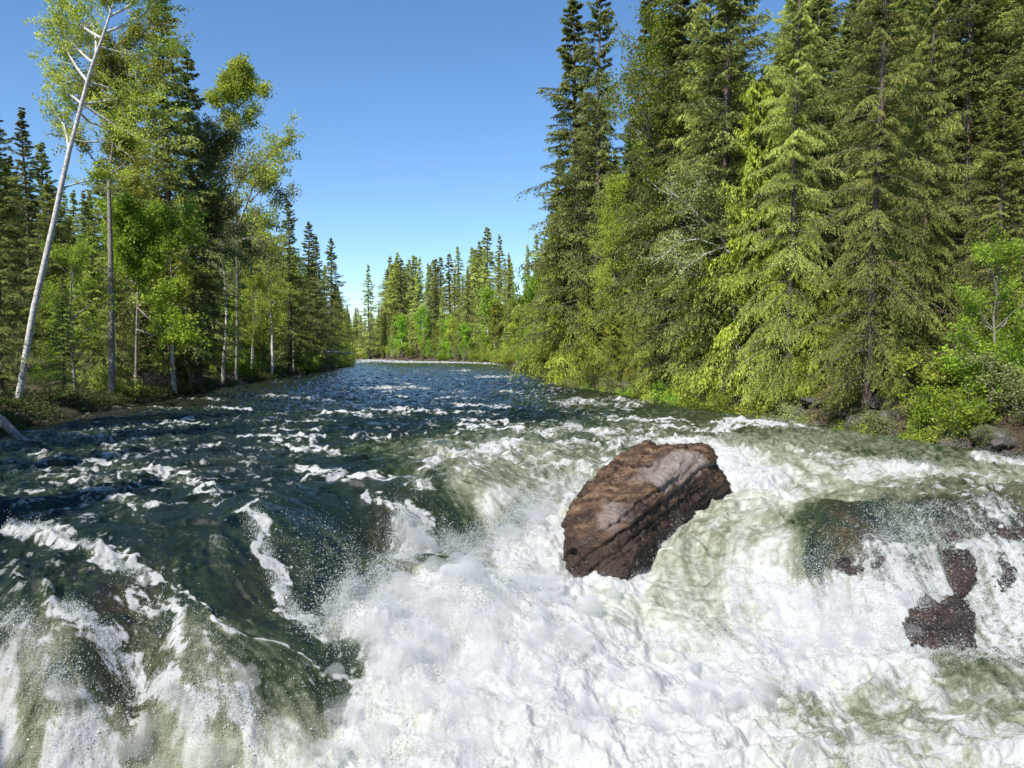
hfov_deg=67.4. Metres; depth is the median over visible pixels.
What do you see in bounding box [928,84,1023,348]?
hemlock tree
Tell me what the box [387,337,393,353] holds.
broadleaf tree
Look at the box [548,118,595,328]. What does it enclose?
conifer tree
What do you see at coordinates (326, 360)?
shrub
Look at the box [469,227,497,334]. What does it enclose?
conifer tree
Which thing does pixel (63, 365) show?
spruce tree
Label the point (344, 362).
shrub
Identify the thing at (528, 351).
shrub
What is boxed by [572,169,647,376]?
birch tree
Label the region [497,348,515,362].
shrub
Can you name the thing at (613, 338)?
cedar tree
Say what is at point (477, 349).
broadleaf tree
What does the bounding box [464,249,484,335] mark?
conifer tree
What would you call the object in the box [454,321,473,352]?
broadleaf tree
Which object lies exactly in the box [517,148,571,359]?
spruce tree
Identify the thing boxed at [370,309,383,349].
conifer tree
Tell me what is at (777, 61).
hemlock tree
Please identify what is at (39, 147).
spruce tree
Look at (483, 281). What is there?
conifer tree
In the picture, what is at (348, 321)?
conifer tree
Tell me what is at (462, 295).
conifer tree
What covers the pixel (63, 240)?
spruce tree
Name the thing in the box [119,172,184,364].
hemlock tree
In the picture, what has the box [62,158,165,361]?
spruce tree
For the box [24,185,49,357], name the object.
spruce tree
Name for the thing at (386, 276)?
conifer tree
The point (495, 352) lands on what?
shrub
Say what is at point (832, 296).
cedar tree
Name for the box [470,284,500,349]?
broadleaf tree
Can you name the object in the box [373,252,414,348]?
conifer tree
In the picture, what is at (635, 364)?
cedar tree
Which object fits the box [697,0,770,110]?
spruce tree
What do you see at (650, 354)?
alder tree
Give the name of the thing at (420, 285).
conifer tree
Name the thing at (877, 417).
shrub
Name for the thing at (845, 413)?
bank stone
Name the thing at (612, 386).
shrub
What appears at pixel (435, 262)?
conifer tree
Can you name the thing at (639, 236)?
hemlock tree
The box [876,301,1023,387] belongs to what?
shrub
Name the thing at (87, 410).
bank stone
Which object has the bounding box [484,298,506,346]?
broadleaf tree
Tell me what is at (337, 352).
fallen log
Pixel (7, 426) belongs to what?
fallen log
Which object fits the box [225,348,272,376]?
shrub
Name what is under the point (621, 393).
shrub
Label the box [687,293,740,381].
alder tree
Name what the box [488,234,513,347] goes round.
conifer tree
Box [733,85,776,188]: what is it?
hemlock tree
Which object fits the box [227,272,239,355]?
conifer tree
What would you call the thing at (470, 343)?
broadleaf tree
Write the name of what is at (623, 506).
boulder
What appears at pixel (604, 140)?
conifer tree
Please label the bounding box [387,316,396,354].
conifer tree
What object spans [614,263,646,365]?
hemlock tree
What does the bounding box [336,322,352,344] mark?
broadleaf tree
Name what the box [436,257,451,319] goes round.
conifer tree
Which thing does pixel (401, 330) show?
broadleaf tree
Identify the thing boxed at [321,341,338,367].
shrub
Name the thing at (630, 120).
spruce tree
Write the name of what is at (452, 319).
broadleaf tree
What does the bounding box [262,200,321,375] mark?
spruce tree
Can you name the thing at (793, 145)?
hemlock tree
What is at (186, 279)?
poplar tree
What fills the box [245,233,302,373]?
poplar tree
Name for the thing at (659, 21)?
spruce tree
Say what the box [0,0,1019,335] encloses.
sky
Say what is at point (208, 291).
spruce tree
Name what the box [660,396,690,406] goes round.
shrub
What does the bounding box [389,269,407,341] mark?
conifer tree
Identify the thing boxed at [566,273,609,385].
cedar tree
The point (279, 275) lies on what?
broadleaf tree
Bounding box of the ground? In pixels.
[0,231,1023,456]
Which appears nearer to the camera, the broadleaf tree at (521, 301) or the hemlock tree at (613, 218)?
the hemlock tree at (613, 218)
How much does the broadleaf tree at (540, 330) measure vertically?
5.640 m
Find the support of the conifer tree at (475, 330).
on the ground
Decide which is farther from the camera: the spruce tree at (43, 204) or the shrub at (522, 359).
the shrub at (522, 359)
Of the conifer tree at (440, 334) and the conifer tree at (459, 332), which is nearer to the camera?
the conifer tree at (459, 332)
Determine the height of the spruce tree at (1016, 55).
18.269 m
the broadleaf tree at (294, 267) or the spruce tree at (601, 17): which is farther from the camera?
the broadleaf tree at (294, 267)
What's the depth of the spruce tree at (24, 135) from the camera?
65.26 m
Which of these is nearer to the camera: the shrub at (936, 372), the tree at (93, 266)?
the shrub at (936, 372)
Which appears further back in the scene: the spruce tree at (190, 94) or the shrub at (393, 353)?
the shrub at (393, 353)
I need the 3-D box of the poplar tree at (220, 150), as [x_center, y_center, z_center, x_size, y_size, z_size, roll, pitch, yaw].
[-22.457,-10.273,60.378,10.218,22.311,6.204,1,3,17]
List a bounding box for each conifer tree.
[61,186,77,239]
[63,190,80,263]
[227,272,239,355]
[228,260,248,354]
[318,265,333,325]
[333,294,355,343]
[333,298,344,343]
[341,313,356,351]
[342,315,354,353]
[350,265,381,359]
[352,309,365,335]
[355,314,366,354]
[370,269,390,332]
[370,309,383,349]
[371,307,383,348]
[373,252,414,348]
[373,312,390,353]
[375,256,392,309]
[375,263,405,323]
[376,258,415,344]
[382,262,413,325]
[384,319,390,354]
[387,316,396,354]
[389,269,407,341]
[402,257,432,354]
[402,266,411,299]
[404,256,430,338]
[404,302,415,351]
[406,260,417,299]
[407,257,424,306]
[408,313,416,357]
[409,273,419,346]
[418,262,437,346]
[420,265,439,334]
[425,259,448,332]
[425,260,441,333]
[429,270,443,349]
[430,327,437,357]
[431,254,463,328]
[434,324,445,355]
[435,288,446,350]
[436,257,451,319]
[444,269,463,348]
[447,246,465,310]
[452,268,461,342]
[454,313,462,358]
[455,270,476,350]
[456,279,468,335]
[457,247,477,327]
[457,267,477,336]
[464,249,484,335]
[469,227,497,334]
[469,274,485,348]
[472,322,478,355]
[473,241,491,288]
[473,248,495,348]
[477,326,484,349]
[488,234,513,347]
[488,252,503,350]
[496,258,510,346]
[497,253,514,347]
[498,258,516,337]
[501,317,507,343]
[506,257,517,319]
[522,244,530,297]
[523,260,530,295]
[530,233,540,292]
[530,281,540,332]
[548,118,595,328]
[593,108,612,249]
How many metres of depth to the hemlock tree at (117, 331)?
53.04 m
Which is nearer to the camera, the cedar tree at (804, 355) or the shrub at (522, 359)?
the cedar tree at (804, 355)
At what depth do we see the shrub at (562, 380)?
70.03 m
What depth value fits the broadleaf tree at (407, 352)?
268.70 m
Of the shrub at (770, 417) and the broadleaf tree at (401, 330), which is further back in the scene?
the broadleaf tree at (401, 330)
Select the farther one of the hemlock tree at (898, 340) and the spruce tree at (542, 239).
the spruce tree at (542, 239)
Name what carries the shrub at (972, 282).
on the ground
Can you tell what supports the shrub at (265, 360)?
on the ground
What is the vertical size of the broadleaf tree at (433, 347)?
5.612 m
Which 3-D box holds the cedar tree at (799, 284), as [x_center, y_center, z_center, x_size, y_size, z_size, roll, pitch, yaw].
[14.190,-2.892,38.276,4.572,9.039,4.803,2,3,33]
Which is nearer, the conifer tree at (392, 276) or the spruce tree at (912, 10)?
the spruce tree at (912, 10)
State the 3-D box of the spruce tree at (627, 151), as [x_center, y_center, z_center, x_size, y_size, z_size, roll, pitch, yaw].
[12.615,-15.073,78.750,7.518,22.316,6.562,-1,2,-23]
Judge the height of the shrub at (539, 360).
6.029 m
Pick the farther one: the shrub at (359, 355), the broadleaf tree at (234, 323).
the shrub at (359, 355)
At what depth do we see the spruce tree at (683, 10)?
48.97 m
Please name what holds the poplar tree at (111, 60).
on the ground
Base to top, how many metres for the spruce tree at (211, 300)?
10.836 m
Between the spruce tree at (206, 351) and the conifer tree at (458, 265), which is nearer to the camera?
the spruce tree at (206, 351)
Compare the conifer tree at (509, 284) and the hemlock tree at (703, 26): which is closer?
the hemlock tree at (703, 26)
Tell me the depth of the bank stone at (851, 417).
31.66 m
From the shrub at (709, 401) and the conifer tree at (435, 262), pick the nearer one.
the shrub at (709, 401)
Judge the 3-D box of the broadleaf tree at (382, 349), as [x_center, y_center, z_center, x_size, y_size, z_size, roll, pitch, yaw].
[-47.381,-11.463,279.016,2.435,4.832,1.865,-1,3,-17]
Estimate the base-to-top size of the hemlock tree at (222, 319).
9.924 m
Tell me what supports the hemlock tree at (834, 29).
on the ground
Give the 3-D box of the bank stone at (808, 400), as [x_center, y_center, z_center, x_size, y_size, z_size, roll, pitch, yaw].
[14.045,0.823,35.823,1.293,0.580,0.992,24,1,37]
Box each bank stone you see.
[52,400,62,404]
[80,407,92,412]
[781,406,804,419]
[799,396,826,407]
[813,421,822,424]
[836,406,860,420]
[844,414,869,429]
[866,396,890,409]
[876,426,899,435]
[878,409,899,426]
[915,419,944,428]
[934,437,971,447]
[970,425,1014,445]
[975,433,982,441]
[990,436,1018,449]
[998,450,1014,455]
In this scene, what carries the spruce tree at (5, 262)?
on the ground
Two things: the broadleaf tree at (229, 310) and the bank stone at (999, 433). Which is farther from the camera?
the broadleaf tree at (229, 310)
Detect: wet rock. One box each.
[829,535,895,575]
[902,594,976,650]
[941,527,976,598]
[978,512,1023,539]
[992,551,1017,592]
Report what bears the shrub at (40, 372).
on the ground
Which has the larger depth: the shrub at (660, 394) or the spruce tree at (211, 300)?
the spruce tree at (211, 300)
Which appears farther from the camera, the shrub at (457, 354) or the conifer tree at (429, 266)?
the conifer tree at (429, 266)
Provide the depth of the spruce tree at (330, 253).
139.81 m
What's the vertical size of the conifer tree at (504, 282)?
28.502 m
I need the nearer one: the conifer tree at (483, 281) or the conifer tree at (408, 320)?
the conifer tree at (483, 281)
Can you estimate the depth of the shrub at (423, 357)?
262.31 m
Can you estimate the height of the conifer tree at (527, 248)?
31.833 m
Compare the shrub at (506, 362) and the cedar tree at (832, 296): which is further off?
the shrub at (506, 362)
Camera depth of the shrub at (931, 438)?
26.77 m
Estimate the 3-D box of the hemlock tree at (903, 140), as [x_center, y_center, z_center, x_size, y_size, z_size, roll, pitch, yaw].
[19.382,-8.644,36.433,5.774,14.064,5.628,3,3,41]
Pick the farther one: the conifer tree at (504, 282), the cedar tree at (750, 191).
the conifer tree at (504, 282)
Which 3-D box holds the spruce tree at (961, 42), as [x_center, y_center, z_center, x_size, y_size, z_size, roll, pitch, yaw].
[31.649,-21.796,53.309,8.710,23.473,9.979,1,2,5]
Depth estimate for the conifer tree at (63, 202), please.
221.38 m
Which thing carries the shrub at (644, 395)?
on the ground
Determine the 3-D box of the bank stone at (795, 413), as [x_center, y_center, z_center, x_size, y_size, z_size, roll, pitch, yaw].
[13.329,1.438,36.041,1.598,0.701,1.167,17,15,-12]
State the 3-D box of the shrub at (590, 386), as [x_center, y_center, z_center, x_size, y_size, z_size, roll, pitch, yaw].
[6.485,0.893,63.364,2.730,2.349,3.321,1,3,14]
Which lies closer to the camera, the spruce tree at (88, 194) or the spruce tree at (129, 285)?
the spruce tree at (129, 285)
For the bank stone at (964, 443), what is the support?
on the ground
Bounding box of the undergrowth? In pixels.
[0,250,1023,458]
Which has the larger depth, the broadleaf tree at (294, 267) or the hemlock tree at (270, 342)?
the broadleaf tree at (294, 267)
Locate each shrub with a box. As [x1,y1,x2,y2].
[27,361,72,379]
[86,360,148,396]
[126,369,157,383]
[127,370,177,386]
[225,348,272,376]
[250,342,291,375]
[281,344,321,372]
[315,350,327,368]
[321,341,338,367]
[321,350,342,369]
[329,343,349,365]
[334,347,356,367]
[339,338,349,357]
[341,342,354,365]
[351,349,363,364]
[389,348,396,358]
[419,351,426,359]
[436,349,453,360]
[441,349,452,360]
[452,348,461,360]
[461,348,470,361]
[467,349,479,361]
[475,343,490,361]
[480,346,499,361]
[482,343,509,364]
[497,345,511,364]
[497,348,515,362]
[510,347,530,367]
[515,335,530,365]
[522,339,535,366]
[523,338,552,368]
[538,364,580,385]
[560,379,583,387]
[582,382,602,389]
[592,374,633,394]
[615,379,652,396]
[626,377,654,398]
[639,385,653,400]
[641,366,713,406]
[645,374,688,402]
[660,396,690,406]
[667,392,715,407]
[676,386,744,412]
[683,378,713,400]
[724,394,775,417]
[758,413,778,418]
[764,401,814,423]
[826,421,844,429]
[833,419,880,434]
[842,420,867,432]
[848,407,916,434]
[856,421,878,435]
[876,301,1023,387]
[892,368,1005,434]
[895,425,932,441]
[897,420,931,439]
[899,414,945,443]
[922,384,1004,441]
[922,421,978,445]
[930,320,1023,399]
[952,261,1023,333]
[959,348,1023,420]
[968,423,1011,450]
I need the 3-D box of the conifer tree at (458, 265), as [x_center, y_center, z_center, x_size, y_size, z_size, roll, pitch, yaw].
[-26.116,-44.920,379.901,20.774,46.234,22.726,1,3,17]
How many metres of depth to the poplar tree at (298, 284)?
104.60 m
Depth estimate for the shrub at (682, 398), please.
45.92 m
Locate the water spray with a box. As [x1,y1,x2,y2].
[0,415,1023,767]
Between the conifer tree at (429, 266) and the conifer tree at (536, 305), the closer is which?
the conifer tree at (536, 305)
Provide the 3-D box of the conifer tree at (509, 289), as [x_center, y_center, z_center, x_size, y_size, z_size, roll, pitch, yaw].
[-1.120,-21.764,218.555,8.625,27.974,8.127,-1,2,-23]
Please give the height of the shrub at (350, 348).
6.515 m
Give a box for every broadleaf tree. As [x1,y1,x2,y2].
[175,182,265,326]
[185,185,255,328]
[219,202,287,344]
[224,288,276,359]
[232,318,273,354]
[269,258,296,302]
[271,304,297,363]
[272,249,306,322]
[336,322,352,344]
[380,346,384,355]
[385,346,389,356]
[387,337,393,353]
[390,313,413,357]
[397,344,400,358]
[405,347,410,357]
[411,304,432,348]
[418,341,423,353]
[426,342,431,356]
[430,344,435,356]
[433,325,444,349]
[438,318,455,352]
[444,313,457,353]
[447,347,451,357]
[452,321,462,344]
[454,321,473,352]
[457,340,466,360]
[465,338,476,355]
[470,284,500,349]
[474,345,480,358]
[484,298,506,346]
[499,295,525,345]
[506,304,524,339]
[510,338,517,362]
[511,279,530,328]
[512,332,522,351]
[518,272,542,336]
[519,331,535,349]
[532,326,546,358]
[537,327,548,347]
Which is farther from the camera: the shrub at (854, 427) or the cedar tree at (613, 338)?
the cedar tree at (613, 338)
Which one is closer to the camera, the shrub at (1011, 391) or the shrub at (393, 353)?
the shrub at (1011, 391)
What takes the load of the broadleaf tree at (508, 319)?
on the ground
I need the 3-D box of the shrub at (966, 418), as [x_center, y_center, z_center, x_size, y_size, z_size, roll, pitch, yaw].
[15.977,1.158,26.652,3.233,2.301,2.649,1,3,20]
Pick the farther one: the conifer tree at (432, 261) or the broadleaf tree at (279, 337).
the conifer tree at (432, 261)
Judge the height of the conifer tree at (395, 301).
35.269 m
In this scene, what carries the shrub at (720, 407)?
on the ground
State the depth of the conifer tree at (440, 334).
252.38 m
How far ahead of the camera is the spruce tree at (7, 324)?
48.53 m
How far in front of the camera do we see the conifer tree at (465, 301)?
249.22 m
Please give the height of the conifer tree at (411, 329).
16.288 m
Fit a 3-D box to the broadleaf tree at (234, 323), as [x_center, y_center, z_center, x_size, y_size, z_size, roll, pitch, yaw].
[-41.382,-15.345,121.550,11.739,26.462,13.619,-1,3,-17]
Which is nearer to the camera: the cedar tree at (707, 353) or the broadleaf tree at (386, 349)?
the cedar tree at (707, 353)
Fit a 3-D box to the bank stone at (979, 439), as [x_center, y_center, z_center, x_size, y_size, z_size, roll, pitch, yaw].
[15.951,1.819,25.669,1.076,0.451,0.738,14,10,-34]
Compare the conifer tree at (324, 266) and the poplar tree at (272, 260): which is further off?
the conifer tree at (324, 266)
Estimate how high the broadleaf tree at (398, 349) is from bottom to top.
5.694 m
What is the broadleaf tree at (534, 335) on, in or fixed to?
on the ground
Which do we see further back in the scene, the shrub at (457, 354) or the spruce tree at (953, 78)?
the shrub at (457, 354)
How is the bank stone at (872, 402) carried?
on the ground
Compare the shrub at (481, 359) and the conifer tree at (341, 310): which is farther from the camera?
the conifer tree at (341, 310)
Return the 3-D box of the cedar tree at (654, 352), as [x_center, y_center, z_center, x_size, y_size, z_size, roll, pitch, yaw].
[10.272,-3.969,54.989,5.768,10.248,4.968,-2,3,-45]
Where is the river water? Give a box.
[0,359,1023,767]
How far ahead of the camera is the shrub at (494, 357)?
184.67 m
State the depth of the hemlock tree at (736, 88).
80.12 m
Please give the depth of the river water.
14.23 m
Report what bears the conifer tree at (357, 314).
on the ground
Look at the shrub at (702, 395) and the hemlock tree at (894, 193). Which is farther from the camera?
the shrub at (702, 395)
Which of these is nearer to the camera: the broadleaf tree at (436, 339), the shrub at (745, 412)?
the shrub at (745, 412)
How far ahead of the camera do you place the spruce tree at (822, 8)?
45.24 m
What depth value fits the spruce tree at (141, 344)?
58.83 m
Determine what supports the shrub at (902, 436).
on the ground
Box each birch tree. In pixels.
[15,0,197,398]
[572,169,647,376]
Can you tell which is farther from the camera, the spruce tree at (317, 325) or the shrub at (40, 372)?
the spruce tree at (317, 325)
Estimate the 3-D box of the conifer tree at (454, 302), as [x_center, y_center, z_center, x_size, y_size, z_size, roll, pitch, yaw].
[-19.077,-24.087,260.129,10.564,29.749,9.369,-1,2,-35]
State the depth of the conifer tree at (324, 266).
346.17 m
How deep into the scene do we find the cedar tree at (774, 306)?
40.03 m
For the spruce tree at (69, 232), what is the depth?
77.64 m
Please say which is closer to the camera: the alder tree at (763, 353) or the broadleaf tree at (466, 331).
the alder tree at (763, 353)
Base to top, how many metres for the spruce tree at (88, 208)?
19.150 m
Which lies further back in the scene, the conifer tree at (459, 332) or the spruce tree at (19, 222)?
the conifer tree at (459, 332)
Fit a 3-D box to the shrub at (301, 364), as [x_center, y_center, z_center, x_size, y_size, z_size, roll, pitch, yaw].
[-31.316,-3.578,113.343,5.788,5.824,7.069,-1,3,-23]
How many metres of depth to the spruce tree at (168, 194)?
56.62 m
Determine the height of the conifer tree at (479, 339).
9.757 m
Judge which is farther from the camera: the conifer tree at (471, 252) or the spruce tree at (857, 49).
the conifer tree at (471, 252)
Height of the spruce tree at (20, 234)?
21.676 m
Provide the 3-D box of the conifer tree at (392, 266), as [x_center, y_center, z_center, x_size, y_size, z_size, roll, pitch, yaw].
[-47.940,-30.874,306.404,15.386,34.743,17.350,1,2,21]
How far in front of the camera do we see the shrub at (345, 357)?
146.37 m
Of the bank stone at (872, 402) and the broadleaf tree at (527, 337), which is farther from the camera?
the broadleaf tree at (527, 337)
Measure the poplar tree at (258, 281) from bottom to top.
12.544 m
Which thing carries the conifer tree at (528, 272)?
on the ground
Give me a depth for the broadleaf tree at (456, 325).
237.58 m
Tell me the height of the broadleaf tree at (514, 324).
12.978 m
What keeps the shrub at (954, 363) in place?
on the ground
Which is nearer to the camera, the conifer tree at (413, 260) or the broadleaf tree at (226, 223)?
the broadleaf tree at (226, 223)
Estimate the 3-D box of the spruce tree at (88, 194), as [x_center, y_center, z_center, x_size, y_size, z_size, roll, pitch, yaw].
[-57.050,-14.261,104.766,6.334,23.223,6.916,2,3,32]
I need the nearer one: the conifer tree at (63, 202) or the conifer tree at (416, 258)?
the conifer tree at (63, 202)
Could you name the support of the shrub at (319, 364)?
on the ground
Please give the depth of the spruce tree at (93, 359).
50.05 m
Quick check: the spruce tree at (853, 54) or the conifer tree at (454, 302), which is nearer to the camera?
the spruce tree at (853, 54)
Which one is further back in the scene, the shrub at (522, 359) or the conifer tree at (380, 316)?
the conifer tree at (380, 316)
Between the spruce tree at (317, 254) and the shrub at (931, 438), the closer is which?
the shrub at (931, 438)
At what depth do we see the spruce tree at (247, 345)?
91.36 m
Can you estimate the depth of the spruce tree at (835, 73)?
76.87 m
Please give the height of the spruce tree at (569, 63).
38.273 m
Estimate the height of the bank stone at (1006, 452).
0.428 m
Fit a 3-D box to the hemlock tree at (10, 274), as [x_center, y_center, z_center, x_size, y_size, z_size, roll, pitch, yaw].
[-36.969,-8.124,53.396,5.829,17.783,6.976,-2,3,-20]
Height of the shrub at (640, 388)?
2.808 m
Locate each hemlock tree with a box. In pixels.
[0,220,30,374]
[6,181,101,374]
[96,267,145,381]
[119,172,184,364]
[149,257,186,374]
[212,295,232,368]
[231,297,263,360]
[258,291,286,365]
[602,160,623,334]
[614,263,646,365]
[617,174,647,311]
[625,0,763,389]
[712,63,747,157]
[717,0,862,408]
[731,0,877,248]
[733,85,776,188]
[742,74,757,87]
[752,68,825,312]
[756,52,833,246]
[786,0,949,424]
[786,9,856,231]
[799,0,943,241]
[830,68,912,343]
[857,0,989,367]
[860,52,980,338]
[875,257,925,409]
[904,0,1023,270]
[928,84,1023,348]
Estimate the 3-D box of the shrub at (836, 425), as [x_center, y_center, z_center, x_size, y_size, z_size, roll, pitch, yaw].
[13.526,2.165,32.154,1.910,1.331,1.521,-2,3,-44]
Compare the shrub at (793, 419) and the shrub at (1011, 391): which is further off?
the shrub at (793, 419)
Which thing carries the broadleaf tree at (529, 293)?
on the ground
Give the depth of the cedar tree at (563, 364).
78.05 m
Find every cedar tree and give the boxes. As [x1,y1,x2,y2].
[510,186,592,382]
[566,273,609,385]
[597,307,630,389]
[604,285,650,387]
[609,288,643,361]
[621,261,670,395]
[659,194,766,403]
[660,260,709,401]
[673,78,823,415]
[713,149,785,265]
[718,212,824,388]
[747,239,834,411]
[770,274,844,402]
[817,268,864,385]
[821,324,864,406]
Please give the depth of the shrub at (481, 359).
211.63 m
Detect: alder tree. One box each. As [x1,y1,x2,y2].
[34,230,126,388]
[91,188,218,390]
[206,334,228,376]
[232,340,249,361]
[626,162,743,384]
[638,334,663,374]
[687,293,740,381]
[746,323,778,386]
[932,223,1023,409]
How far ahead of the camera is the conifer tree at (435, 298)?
283.76 m
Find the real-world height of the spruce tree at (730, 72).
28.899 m
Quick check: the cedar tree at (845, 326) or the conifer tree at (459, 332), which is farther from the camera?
the conifer tree at (459, 332)
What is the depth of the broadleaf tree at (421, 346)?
264.69 m
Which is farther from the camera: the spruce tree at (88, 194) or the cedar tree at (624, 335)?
the spruce tree at (88, 194)
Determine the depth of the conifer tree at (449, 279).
300.01 m
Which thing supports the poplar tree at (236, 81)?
on the ground
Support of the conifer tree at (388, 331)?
on the ground
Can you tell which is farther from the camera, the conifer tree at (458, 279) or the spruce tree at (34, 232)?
the conifer tree at (458, 279)
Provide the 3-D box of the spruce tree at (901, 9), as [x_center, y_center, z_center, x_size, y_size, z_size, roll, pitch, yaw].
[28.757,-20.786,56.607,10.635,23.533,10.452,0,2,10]
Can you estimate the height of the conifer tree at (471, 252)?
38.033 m
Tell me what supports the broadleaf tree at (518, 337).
on the ground
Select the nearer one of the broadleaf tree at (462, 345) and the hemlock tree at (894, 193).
the hemlock tree at (894, 193)
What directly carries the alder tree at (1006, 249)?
on the ground
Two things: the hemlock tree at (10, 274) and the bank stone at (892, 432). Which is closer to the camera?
the bank stone at (892, 432)
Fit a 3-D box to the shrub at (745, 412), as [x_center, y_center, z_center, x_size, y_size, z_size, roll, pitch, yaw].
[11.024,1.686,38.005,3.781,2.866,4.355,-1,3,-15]
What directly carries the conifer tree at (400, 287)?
on the ground
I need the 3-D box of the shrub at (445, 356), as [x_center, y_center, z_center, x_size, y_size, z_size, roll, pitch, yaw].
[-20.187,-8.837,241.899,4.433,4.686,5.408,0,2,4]
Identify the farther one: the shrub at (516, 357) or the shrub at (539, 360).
the shrub at (516, 357)
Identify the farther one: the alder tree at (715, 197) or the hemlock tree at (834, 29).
the hemlock tree at (834, 29)
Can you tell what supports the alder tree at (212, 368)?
on the ground
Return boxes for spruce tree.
[0,120,56,371]
[0,156,46,364]
[0,157,39,338]
[0,162,40,356]
[0,187,47,396]
[0,229,24,373]
[2,107,66,367]
[14,142,75,355]
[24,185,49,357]
[32,274,93,403]
[34,185,84,363]
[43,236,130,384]
[60,218,92,363]
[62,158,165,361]
[67,191,107,368]
[71,273,115,384]
[74,74,195,376]
[81,203,101,350]
[82,0,247,386]
[86,193,99,278]
[94,157,138,367]
[107,163,155,346]
[115,305,159,375]
[119,282,153,375]
[124,49,270,389]
[145,344,189,373]
[187,228,231,352]
[189,299,216,373]
[199,278,234,372]
[238,320,250,367]
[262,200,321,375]
[292,221,340,372]
[303,234,339,371]
[315,238,359,368]
[505,0,632,369]
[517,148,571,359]
[527,0,642,371]
[576,0,687,337]
[592,0,732,390]
[593,0,742,379]
[611,131,644,312]
[615,117,634,217]
[618,0,825,398]
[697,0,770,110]
[701,66,736,181]
[748,0,850,258]
[765,0,860,330]
[766,0,846,316]
[798,0,956,326]
[818,0,892,187]
[823,15,864,273]
[828,1,858,222]
[835,0,944,244]
[853,0,982,266]
[856,0,1021,280]
[901,0,1022,281]
[921,3,1014,198]
[945,0,1023,333]
[959,0,1023,207]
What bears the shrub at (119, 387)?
on the ground
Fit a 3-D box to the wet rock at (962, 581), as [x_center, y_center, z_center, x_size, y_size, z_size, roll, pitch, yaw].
[9.334,4.085,16.669,1.100,2.055,2.682,0,2,0]
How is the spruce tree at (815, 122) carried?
on the ground
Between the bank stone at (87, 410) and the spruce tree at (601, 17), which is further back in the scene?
the spruce tree at (601, 17)
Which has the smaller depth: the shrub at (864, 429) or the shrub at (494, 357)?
the shrub at (864, 429)
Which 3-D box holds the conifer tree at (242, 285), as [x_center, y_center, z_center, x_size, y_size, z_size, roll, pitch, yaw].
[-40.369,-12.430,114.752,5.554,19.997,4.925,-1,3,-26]
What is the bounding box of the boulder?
[561,440,732,580]
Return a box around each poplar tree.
[44,0,193,395]
[133,192,213,391]
[172,108,286,384]
[198,205,251,383]
[199,52,309,380]
[212,154,304,360]
[231,266,278,361]
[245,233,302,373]
[278,267,313,370]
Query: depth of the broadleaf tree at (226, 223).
213.01 m
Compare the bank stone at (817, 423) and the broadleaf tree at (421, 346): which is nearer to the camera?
the bank stone at (817, 423)
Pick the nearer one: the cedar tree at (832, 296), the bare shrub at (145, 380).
the cedar tree at (832, 296)
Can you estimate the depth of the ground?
37.25 m
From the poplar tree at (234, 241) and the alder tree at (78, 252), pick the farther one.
the poplar tree at (234, 241)
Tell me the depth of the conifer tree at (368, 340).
280.15 m
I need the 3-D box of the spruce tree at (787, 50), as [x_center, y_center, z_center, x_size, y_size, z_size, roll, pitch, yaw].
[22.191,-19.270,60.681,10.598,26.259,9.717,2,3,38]
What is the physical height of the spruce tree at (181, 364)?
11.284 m
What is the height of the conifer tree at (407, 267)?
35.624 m
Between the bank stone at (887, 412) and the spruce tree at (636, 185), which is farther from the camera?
the spruce tree at (636, 185)
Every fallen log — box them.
[0,414,29,440]
[320,351,353,352]
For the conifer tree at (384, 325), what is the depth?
287.90 m
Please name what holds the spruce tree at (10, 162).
on the ground
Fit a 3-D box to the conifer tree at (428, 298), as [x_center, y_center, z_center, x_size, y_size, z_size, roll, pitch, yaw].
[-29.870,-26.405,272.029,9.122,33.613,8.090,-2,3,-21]
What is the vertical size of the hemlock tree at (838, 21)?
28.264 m
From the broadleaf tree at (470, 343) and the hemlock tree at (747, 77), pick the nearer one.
the hemlock tree at (747, 77)
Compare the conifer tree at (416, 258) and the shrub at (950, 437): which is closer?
the shrub at (950, 437)
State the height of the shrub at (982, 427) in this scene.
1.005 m
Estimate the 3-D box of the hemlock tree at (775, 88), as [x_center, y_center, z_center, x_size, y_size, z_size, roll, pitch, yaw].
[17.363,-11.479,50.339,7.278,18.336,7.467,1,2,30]
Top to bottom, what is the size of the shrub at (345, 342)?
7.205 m
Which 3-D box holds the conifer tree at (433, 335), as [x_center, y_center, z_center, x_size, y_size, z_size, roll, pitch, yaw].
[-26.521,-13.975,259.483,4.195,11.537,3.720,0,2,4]
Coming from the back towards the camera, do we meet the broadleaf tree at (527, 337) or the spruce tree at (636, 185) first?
the broadleaf tree at (527, 337)
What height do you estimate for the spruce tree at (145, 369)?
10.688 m
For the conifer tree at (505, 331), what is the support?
on the ground
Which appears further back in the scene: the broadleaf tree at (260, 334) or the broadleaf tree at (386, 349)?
the broadleaf tree at (386, 349)
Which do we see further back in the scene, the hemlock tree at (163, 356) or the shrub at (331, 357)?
the shrub at (331, 357)
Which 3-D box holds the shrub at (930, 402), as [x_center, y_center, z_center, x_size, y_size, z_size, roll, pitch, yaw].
[15.920,0.850,27.934,3.384,2.941,4.130,1,3,17]
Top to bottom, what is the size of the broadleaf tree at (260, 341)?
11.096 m
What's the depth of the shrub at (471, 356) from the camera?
218.23 m
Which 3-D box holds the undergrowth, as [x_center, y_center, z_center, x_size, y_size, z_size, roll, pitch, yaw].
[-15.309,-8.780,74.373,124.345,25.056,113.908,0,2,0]
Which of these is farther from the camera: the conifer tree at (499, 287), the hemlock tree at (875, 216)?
the conifer tree at (499, 287)

